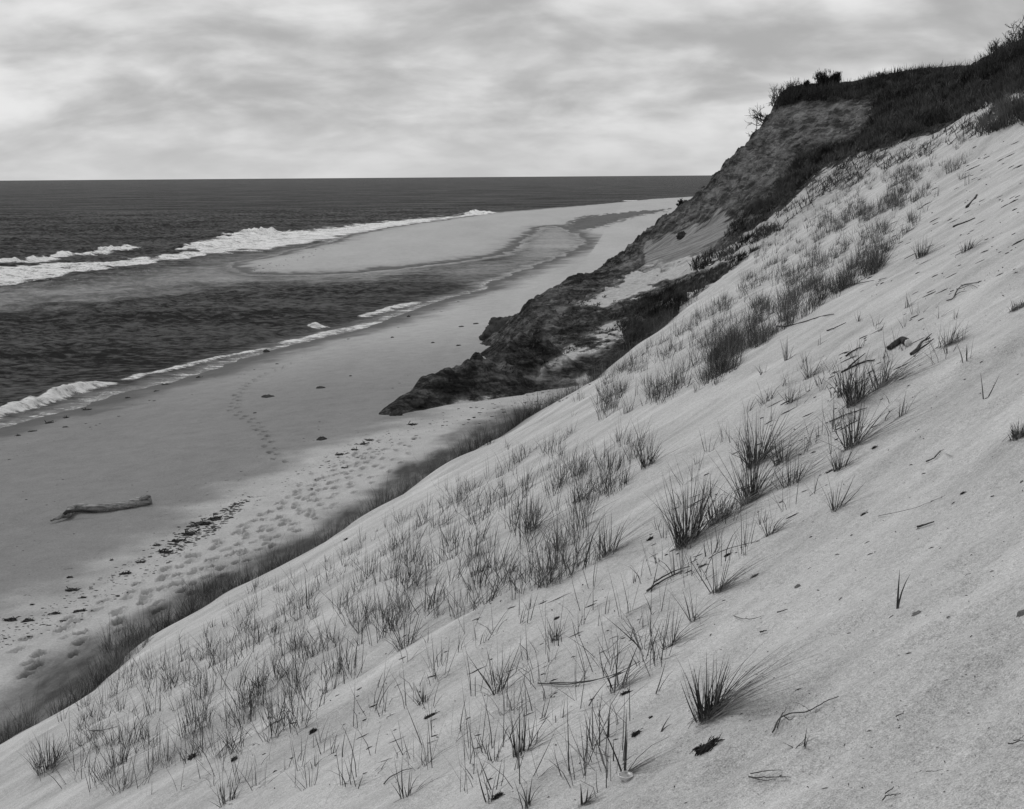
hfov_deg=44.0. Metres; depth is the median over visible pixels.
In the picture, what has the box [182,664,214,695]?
grass tuft
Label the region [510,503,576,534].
grass tuft
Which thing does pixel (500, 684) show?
grass clump
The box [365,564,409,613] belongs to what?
grass tuft
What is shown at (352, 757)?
grass tuft
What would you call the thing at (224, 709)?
grass tuft
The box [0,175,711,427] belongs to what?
sea
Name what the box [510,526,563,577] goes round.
grass tuft
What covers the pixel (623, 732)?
grass tuft
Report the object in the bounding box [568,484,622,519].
grass tuft
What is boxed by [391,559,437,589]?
grass tuft
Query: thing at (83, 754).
grass tuft
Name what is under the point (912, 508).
dry stem
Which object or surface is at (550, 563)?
grass tuft
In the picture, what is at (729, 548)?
dry stem
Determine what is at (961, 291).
dry stem
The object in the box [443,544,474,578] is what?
grass tuft
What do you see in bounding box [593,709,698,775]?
grass clump
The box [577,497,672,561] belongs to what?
grass clump
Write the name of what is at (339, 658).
grass tuft
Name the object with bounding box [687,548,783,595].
grass clump
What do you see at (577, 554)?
grass tuft
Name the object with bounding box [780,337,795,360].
grass clump
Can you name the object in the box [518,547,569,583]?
grass tuft
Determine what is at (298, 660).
grass tuft
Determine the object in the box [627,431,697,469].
grass clump
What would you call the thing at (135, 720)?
grass tuft
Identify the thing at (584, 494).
grass tuft
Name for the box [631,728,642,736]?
seaweed clump
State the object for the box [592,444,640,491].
grass tuft
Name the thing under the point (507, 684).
grass tuft
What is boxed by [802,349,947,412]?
grass clump
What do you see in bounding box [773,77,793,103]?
bare shrub
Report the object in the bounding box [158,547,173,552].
seaweed clump
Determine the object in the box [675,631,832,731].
grass clump
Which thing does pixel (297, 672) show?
grass tuft
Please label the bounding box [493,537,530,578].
grass tuft
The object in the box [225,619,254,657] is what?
grass tuft
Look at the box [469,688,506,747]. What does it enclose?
grass tuft
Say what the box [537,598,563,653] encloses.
grass tuft
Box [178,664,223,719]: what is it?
grass tuft
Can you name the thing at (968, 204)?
dry stem
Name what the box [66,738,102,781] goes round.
grass tuft
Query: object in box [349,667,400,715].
grass tuft
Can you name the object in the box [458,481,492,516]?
grass tuft
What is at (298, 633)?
grass tuft
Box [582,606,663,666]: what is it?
grass tuft
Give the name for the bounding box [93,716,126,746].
grass tuft
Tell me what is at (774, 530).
grass clump
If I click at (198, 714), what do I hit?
grass tuft
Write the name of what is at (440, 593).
grass tuft
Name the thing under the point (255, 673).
grass tuft
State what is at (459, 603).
grass tuft
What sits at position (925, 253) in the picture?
grass clump
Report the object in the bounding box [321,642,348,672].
grass tuft
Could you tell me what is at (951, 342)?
grass clump
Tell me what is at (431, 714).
seaweed clump
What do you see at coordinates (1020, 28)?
bare shrub
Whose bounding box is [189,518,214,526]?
seaweed clump
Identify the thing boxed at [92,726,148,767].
grass tuft
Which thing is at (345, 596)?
grass tuft
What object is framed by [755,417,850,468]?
grass clump
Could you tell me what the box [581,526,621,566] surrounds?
grass tuft
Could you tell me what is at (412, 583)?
grass tuft
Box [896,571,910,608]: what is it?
grass clump
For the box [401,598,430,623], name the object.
grass tuft
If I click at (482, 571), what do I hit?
grass tuft
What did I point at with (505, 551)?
grass tuft
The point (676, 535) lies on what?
grass clump
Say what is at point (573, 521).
grass tuft
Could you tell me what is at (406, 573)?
grass tuft
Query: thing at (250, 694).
grass tuft
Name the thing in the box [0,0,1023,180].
sky
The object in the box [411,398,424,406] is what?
clay block
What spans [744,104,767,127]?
bare shrub
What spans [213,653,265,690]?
grass tuft
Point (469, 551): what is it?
grass tuft
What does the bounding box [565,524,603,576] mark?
grass tuft
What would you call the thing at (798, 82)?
bare shrub
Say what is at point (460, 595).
grass tuft
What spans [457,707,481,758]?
grass tuft
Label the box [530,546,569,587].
grass tuft
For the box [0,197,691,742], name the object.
beach
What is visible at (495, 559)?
grass tuft
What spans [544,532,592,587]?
grass tuft
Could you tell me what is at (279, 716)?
grass tuft
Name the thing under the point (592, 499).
grass tuft
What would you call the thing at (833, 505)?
grass clump
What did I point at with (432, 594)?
grass tuft
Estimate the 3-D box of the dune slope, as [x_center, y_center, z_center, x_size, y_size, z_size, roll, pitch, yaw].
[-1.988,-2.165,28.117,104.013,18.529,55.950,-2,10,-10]
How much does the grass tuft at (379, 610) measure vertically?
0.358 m
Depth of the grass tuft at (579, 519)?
11.24 m
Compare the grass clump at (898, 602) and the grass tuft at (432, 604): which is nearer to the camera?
the grass clump at (898, 602)
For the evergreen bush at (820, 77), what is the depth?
90.29 m
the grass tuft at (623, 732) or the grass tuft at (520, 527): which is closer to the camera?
the grass tuft at (623, 732)
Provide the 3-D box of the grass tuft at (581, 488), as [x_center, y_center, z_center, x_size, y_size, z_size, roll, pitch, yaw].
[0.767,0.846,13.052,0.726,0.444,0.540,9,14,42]
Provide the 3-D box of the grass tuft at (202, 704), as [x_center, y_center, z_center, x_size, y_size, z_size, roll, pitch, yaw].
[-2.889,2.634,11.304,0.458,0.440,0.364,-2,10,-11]
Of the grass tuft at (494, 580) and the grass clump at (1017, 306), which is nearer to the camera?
the grass tuft at (494, 580)
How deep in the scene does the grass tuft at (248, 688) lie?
11.10 m
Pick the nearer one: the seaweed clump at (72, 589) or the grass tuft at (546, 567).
the grass tuft at (546, 567)
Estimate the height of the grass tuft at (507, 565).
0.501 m
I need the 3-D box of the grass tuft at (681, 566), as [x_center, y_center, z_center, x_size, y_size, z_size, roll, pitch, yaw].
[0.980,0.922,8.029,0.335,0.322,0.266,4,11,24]
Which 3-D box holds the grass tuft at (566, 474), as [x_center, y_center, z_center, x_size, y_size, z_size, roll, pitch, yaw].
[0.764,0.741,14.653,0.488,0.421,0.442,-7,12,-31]
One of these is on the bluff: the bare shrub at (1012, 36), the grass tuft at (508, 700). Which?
the bare shrub at (1012, 36)
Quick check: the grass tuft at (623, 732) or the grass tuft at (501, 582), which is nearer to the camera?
the grass tuft at (623, 732)
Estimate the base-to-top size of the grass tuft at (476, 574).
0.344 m
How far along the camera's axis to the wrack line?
31.38 m
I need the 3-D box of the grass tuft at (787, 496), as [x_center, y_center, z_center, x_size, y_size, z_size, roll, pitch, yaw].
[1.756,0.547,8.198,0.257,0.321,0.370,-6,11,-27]
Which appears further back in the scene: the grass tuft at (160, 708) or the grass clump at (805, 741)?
the grass tuft at (160, 708)
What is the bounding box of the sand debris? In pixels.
[183,141,1023,805]
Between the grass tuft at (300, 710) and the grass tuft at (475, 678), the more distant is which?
the grass tuft at (300, 710)
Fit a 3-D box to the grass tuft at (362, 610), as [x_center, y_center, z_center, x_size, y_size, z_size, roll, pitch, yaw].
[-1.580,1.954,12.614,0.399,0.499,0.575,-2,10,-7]
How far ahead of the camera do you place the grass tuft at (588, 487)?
13.07 m
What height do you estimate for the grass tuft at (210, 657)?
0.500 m
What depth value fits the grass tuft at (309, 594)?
14.84 m
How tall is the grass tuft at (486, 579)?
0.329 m
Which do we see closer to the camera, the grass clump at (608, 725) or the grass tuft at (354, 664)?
the grass clump at (608, 725)
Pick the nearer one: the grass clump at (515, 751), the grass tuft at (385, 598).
the grass clump at (515, 751)
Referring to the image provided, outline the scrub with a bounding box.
[499,48,1023,374]
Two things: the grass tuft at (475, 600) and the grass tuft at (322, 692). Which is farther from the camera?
the grass tuft at (475, 600)
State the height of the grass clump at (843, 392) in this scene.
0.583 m
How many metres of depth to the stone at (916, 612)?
4.93 m
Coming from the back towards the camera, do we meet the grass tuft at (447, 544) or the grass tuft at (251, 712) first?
the grass tuft at (447, 544)
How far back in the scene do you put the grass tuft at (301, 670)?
10.95 m
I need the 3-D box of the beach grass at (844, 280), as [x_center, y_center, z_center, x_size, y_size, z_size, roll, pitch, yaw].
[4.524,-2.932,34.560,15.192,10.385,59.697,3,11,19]
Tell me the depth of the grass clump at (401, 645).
10.33 m
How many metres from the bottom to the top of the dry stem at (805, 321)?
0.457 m
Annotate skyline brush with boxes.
[765,32,1023,227]
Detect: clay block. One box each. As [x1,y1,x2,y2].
[389,410,402,415]
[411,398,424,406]
[479,328,499,340]
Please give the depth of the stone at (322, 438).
42.33 m
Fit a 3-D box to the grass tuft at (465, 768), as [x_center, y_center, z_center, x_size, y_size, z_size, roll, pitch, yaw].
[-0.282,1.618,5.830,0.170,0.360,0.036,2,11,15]
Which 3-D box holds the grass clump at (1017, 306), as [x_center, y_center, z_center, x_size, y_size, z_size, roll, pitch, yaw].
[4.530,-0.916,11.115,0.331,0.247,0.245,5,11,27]
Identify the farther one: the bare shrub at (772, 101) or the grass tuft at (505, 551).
the bare shrub at (772, 101)
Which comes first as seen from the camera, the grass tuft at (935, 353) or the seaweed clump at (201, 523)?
the grass tuft at (935, 353)
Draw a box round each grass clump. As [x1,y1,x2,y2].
[22,731,105,782]
[105,718,175,773]
[209,773,263,807]
[378,589,477,654]
[391,757,446,802]
[401,681,452,705]
[462,629,556,695]
[476,762,534,803]
[493,703,596,761]
[499,488,606,537]
[511,778,559,808]
[548,622,579,642]
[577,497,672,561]
[577,786,608,807]
[582,623,691,694]
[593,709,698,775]
[602,614,682,648]
[607,713,609,736]
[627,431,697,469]
[645,427,825,553]
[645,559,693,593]
[655,548,698,574]
[657,608,719,649]
[668,582,739,623]
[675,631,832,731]
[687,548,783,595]
[690,475,788,529]
[703,423,879,508]
[706,389,866,471]
[754,383,787,403]
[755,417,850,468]
[757,515,798,536]
[774,429,879,488]
[776,384,816,403]
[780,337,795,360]
[783,729,808,748]
[796,347,848,379]
[800,374,971,452]
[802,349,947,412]
[821,341,910,400]
[821,471,878,512]
[826,438,895,471]
[864,331,962,389]
[886,393,927,418]
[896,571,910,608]
[912,237,955,260]
[938,322,983,350]
[941,153,975,176]
[956,233,989,255]
[958,344,976,362]
[980,373,997,398]
[1000,419,1023,443]
[1008,297,1023,312]
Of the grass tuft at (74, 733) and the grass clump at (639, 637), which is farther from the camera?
the grass tuft at (74, 733)
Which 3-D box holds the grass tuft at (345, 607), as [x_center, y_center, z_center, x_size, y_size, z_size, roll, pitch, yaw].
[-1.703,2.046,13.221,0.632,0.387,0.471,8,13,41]
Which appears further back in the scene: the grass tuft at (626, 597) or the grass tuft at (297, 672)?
the grass tuft at (297, 672)
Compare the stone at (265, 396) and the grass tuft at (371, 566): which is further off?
the stone at (265, 396)
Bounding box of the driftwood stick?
[886,336,911,349]
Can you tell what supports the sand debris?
on the dune slope
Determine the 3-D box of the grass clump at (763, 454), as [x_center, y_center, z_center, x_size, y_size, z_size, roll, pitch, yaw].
[2.150,0.159,9.888,1.362,0.771,1.142,0,10,0]
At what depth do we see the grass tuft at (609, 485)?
12.66 m
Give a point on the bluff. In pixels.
(658, 254)
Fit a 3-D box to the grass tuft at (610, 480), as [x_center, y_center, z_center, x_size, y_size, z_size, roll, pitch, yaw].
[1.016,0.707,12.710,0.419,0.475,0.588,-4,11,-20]
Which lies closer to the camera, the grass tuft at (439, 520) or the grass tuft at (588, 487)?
the grass tuft at (588, 487)
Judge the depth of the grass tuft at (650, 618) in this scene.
6.94 m
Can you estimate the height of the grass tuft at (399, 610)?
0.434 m
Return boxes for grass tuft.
[56,722,101,771]
[63,708,86,745]
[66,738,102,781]
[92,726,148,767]
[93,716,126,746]
[95,721,133,745]
[105,733,147,788]
[111,702,161,743]
[115,701,159,734]
[130,742,169,788]
[132,682,172,717]
[152,724,186,765]
[163,706,215,761]
[171,674,212,726]
[172,683,221,739]
[173,696,224,739]
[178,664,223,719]
[178,684,221,731]
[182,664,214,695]
[188,637,233,670]
[189,702,262,758]
[193,663,232,694]
[200,706,248,756]
[207,634,248,671]
[207,678,246,730]
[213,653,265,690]
[217,692,247,732]
[224,665,272,708]
[224,679,252,724]
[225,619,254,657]
[229,674,265,708]
[233,679,267,729]
[234,684,296,735]
[237,671,279,707]
[240,653,280,694]
[244,663,278,704]
[246,673,300,741]
[251,661,281,685]
[252,687,297,731]
[256,639,283,677]
[262,686,304,736]
[273,647,309,681]
[274,675,333,726]
[275,683,301,730]
[277,645,307,686]
[278,672,345,736]
[280,626,314,680]
[280,646,338,687]
[281,644,309,689]
[285,612,306,651]
[289,673,323,722]
[292,569,321,609]
[294,667,351,709]
[309,568,352,608]
[316,632,353,680]
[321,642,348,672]
[324,629,359,675]
[324,719,363,806]
[329,576,372,607]
[330,632,371,677]
[336,580,362,612]
[349,580,373,622]
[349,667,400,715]
[353,591,404,644]
[354,544,383,576]
[360,590,409,619]
[361,549,381,574]
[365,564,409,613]
[371,590,402,638]
[376,580,423,627]
[378,526,412,563]
[390,546,445,589]
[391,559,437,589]
[392,559,433,602]
[397,723,456,767]
[398,540,429,574]
[398,571,448,617]
[399,561,461,614]
[400,554,427,583]
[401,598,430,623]
[403,525,439,556]
[405,564,452,612]
[411,565,436,587]
[414,563,453,604]
[417,706,432,773]
[422,517,467,561]
[422,575,462,618]
[423,502,466,529]
[423,630,460,683]
[430,572,454,605]
[436,567,477,610]
[442,577,475,618]
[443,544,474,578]
[443,722,467,793]
[446,561,508,608]
[449,527,468,556]
[452,551,508,591]
[452,557,488,590]
[454,535,486,556]
[454,575,509,617]
[455,529,501,567]
[456,559,532,608]
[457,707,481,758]
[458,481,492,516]
[460,542,485,582]
[463,642,492,695]
[463,688,488,757]
[464,547,513,607]
[466,506,496,542]
[468,559,505,588]
[469,503,505,537]
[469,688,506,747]
[471,541,507,573]
[473,475,501,517]
[474,674,546,715]
[476,571,511,602]
[476,648,530,713]
[477,552,511,595]
[480,535,533,587]
[484,526,515,566]
[484,564,514,596]
[487,536,537,583]
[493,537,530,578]
[498,496,537,546]
[506,540,543,579]
[506,543,543,582]
[509,495,545,536]
[509,536,572,592]
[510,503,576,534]
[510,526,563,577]
[510,729,582,781]
[512,540,557,586]
[518,511,565,541]
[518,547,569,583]
[520,513,566,575]
[523,512,565,551]
[524,561,550,590]
[525,521,573,586]
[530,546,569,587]
[533,697,611,785]
[535,454,576,498]
[535,555,571,586]
[536,690,623,778]
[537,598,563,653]
[538,500,577,561]
[539,514,614,574]
[541,526,569,566]
[541,526,605,567]
[542,508,569,548]
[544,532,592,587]
[551,454,585,486]
[551,699,611,762]
[552,496,580,537]
[552,617,618,676]
[555,489,589,535]
[556,487,590,535]
[564,446,590,476]
[564,478,621,529]
[565,476,598,508]
[565,502,618,554]
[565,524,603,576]
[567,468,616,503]
[568,449,589,490]
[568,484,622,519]
[570,465,611,502]
[571,465,616,504]
[572,477,623,525]
[573,471,602,505]
[574,694,624,756]
[574,700,607,777]
[578,452,628,493]
[578,477,612,512]
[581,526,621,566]
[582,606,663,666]
[591,457,629,494]
[591,670,629,722]
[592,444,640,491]
[593,449,625,494]
[603,442,625,474]
[607,560,670,618]
[615,587,651,636]
[637,429,661,459]
[645,593,670,665]
[647,611,689,664]
[656,528,696,576]
[659,365,683,387]
[699,511,752,551]
[715,340,741,366]
[717,489,762,524]
[722,501,761,558]
[768,465,800,511]
[872,243,901,269]
[911,323,962,363]
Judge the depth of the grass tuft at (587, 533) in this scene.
10.54 m
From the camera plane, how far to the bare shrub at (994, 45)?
69.33 m
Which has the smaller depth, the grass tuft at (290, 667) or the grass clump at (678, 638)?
the grass clump at (678, 638)
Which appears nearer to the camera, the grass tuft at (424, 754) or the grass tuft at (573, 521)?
the grass tuft at (424, 754)
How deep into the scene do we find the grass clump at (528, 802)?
5.07 m
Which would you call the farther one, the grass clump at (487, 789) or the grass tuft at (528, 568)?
the grass tuft at (528, 568)
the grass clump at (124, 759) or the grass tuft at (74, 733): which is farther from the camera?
the grass tuft at (74, 733)
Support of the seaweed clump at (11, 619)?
on the beach
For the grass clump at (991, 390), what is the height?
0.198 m
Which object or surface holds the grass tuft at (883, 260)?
on the dune slope
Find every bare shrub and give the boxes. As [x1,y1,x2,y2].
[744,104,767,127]
[767,81,786,106]
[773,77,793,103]
[790,78,804,92]
[987,39,1002,51]
[1003,29,1022,42]
[1005,14,1023,37]
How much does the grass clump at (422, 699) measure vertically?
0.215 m
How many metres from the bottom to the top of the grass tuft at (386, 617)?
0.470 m
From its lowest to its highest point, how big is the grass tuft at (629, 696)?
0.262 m
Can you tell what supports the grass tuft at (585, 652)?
on the dune slope
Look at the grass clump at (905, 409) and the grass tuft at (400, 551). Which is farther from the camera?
the grass tuft at (400, 551)
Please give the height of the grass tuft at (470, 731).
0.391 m
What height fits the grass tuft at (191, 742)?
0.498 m
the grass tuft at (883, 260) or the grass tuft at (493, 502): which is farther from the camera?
the grass tuft at (883, 260)
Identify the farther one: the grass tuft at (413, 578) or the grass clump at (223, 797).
the grass tuft at (413, 578)
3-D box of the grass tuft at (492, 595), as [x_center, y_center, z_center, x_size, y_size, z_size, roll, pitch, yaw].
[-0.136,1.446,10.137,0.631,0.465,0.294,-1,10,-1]
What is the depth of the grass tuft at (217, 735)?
9.81 m
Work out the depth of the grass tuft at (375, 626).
11.03 m
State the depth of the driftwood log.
34.45 m
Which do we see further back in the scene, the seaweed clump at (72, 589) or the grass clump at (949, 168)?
the grass clump at (949, 168)
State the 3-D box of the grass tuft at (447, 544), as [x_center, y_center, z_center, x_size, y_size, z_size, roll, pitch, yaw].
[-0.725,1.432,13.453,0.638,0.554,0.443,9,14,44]
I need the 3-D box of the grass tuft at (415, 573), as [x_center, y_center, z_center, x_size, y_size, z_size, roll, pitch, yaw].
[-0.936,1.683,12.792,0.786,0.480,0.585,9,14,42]
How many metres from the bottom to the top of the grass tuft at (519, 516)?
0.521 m
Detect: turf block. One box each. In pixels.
[676,231,685,238]
[744,197,765,210]
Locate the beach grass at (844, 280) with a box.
[0,132,973,796]
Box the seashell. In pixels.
[618,771,632,780]
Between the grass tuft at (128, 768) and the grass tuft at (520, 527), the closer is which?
the grass tuft at (128, 768)
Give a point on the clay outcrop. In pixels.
(497, 322)
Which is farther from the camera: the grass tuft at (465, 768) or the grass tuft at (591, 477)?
the grass tuft at (591, 477)
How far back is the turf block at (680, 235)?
86.06 m
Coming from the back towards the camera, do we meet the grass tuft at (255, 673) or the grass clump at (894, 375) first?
the grass tuft at (255, 673)
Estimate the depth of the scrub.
64.18 m
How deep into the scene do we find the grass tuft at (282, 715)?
9.47 m
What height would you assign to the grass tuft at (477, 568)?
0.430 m
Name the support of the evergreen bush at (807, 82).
on the bluff
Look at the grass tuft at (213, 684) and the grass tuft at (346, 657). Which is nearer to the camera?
the grass tuft at (346, 657)
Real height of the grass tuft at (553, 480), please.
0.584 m
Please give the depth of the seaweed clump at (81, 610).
25.30 m
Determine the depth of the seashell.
4.81 m
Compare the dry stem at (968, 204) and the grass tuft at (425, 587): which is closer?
the grass tuft at (425, 587)
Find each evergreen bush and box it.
[676,199,684,205]
[804,79,813,87]
[812,69,840,86]
[829,71,841,83]
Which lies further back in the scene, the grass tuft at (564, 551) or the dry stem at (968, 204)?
the dry stem at (968, 204)
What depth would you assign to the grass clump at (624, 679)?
6.06 m
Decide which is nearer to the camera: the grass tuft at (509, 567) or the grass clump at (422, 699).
the grass clump at (422, 699)
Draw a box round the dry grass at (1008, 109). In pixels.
[787,56,1023,203]
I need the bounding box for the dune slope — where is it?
[0,93,1023,808]
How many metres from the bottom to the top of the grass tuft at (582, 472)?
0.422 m
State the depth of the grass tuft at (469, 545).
12.88 m
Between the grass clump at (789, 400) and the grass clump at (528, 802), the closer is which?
the grass clump at (528, 802)
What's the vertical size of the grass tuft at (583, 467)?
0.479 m
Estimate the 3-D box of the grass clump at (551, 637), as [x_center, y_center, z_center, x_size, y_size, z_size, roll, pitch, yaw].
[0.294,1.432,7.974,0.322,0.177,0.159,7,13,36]
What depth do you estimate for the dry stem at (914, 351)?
11.87 m
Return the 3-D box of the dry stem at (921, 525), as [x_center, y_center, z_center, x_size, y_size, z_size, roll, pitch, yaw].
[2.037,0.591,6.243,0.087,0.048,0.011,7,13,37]
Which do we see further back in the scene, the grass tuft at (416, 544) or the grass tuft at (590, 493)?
the grass tuft at (416, 544)
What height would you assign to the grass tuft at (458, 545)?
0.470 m
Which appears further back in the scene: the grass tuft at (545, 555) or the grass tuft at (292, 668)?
the grass tuft at (292, 668)
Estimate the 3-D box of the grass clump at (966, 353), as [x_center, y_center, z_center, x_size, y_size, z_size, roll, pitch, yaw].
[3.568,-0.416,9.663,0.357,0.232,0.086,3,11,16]
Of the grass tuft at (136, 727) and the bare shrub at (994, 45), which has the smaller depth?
the grass tuft at (136, 727)
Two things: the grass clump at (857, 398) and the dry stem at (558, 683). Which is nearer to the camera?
the dry stem at (558, 683)
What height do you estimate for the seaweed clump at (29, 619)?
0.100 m
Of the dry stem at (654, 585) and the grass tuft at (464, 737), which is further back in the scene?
the dry stem at (654, 585)
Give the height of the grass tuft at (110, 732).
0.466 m
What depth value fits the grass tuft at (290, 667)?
11.37 m
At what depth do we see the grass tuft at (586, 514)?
11.33 m
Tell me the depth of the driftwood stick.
12.65 m
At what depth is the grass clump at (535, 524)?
12.72 m
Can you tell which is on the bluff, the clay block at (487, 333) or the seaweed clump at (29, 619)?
the clay block at (487, 333)
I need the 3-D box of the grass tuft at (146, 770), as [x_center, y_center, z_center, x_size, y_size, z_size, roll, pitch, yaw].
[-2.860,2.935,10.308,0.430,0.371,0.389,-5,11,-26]
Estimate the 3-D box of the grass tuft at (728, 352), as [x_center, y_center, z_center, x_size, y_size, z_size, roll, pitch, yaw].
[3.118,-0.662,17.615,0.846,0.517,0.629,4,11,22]
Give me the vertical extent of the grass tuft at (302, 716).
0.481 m
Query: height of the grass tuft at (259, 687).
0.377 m
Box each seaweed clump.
[2,616,20,620]
[22,617,33,621]
[65,586,80,591]
[73,608,87,612]
[119,570,131,574]
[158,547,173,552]
[171,538,185,541]
[177,529,200,535]
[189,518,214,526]
[207,514,221,519]
[424,710,439,718]
[490,790,504,799]
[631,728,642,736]
[690,736,724,755]
[709,735,720,743]
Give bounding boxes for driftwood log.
[50,494,151,520]
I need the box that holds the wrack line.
[1,248,590,647]
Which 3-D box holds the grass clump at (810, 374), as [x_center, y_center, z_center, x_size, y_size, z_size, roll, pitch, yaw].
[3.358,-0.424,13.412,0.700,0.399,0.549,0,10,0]
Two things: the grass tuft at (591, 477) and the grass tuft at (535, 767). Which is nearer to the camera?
the grass tuft at (535, 767)
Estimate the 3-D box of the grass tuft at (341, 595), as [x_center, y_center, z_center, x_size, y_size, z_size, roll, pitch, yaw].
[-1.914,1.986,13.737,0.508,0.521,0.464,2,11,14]
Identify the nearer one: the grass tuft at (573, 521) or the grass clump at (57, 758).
the grass tuft at (573, 521)
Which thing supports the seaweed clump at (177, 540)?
on the beach
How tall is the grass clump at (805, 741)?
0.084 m
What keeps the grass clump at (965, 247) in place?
on the dune slope
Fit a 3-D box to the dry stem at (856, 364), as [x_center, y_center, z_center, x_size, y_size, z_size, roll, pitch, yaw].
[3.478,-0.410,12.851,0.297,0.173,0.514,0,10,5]
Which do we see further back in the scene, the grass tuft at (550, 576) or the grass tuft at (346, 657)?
the grass tuft at (346, 657)
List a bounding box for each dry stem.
[538,661,639,684]
[646,567,686,591]
[708,541,757,558]
[748,770,790,780]
[772,696,838,732]
[778,314,832,326]
[841,353,874,372]
[879,495,944,515]
[882,786,900,799]
[910,333,933,354]
[917,521,933,527]
[946,282,976,300]
[965,194,977,207]
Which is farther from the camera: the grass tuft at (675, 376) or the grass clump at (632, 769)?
the grass tuft at (675, 376)
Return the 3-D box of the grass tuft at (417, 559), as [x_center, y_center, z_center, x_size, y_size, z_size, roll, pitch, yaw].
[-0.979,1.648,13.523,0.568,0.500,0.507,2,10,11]
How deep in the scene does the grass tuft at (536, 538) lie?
11.68 m
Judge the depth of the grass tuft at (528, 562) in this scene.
10.67 m
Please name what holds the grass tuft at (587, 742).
on the dune slope
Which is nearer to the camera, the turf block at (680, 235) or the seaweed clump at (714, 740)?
the seaweed clump at (714, 740)
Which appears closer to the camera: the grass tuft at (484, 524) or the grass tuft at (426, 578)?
the grass tuft at (426, 578)
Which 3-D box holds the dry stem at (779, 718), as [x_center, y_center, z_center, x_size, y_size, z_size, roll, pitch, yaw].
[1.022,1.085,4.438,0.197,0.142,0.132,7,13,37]
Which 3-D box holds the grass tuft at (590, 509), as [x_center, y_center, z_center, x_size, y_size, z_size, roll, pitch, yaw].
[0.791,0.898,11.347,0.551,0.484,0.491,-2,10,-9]
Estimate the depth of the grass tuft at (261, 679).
11.39 m
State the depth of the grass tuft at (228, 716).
10.65 m
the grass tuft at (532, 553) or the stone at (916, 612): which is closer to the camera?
the stone at (916, 612)
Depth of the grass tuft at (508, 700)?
6.87 m
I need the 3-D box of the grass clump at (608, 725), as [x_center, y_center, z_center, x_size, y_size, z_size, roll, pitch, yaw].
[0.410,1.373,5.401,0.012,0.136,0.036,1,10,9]
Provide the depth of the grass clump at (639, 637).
6.74 m
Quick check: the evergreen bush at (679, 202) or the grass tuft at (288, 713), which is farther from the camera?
the evergreen bush at (679, 202)
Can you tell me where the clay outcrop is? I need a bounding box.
[483,316,510,331]
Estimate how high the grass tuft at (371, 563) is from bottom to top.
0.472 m
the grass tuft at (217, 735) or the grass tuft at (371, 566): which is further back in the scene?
the grass tuft at (371, 566)
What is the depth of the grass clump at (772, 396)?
13.22 m
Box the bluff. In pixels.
[379,57,1023,414]
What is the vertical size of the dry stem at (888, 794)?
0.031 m
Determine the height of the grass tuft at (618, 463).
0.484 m
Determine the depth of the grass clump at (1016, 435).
6.82 m
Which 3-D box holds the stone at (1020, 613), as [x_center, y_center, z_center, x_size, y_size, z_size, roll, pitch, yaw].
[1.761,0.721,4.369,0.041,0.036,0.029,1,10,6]
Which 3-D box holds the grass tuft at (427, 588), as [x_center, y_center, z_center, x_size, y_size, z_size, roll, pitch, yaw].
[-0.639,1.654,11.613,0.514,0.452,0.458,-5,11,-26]
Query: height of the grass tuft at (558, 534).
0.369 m
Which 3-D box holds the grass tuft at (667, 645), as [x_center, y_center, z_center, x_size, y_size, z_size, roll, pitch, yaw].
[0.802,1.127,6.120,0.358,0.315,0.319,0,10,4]
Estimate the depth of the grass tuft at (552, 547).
10.65 m
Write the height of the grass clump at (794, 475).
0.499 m
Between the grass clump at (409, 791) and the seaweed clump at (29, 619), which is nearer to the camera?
the grass clump at (409, 791)
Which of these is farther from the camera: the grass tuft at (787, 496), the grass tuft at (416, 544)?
the grass tuft at (416, 544)
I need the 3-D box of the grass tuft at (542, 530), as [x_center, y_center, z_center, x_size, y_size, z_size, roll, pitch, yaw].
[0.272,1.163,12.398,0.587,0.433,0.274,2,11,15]
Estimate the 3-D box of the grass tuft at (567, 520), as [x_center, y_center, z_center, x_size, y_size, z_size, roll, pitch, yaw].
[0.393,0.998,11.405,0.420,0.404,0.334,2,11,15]
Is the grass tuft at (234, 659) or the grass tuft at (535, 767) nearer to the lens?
the grass tuft at (535, 767)
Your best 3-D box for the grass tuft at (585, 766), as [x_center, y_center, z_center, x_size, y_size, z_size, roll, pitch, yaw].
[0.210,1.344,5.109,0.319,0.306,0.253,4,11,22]
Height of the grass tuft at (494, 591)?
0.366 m
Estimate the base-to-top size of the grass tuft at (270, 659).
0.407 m
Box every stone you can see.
[261,394,273,397]
[316,436,326,439]
[912,610,921,615]
[1016,609,1023,616]
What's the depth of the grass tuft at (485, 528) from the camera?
13.70 m
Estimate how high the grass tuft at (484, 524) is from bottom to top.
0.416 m
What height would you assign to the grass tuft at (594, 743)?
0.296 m
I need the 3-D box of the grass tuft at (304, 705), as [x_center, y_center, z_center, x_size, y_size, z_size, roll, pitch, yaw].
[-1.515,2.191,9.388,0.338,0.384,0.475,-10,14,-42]
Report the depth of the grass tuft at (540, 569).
9.87 m
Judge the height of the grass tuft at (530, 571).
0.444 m
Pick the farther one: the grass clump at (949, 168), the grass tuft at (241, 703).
the grass clump at (949, 168)
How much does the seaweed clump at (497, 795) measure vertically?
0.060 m
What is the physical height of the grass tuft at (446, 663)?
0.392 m
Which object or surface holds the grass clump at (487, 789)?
on the dune slope
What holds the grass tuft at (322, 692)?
on the dune slope
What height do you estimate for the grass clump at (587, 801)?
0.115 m
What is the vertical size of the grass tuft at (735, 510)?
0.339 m
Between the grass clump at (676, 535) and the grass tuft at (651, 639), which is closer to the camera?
the grass tuft at (651, 639)

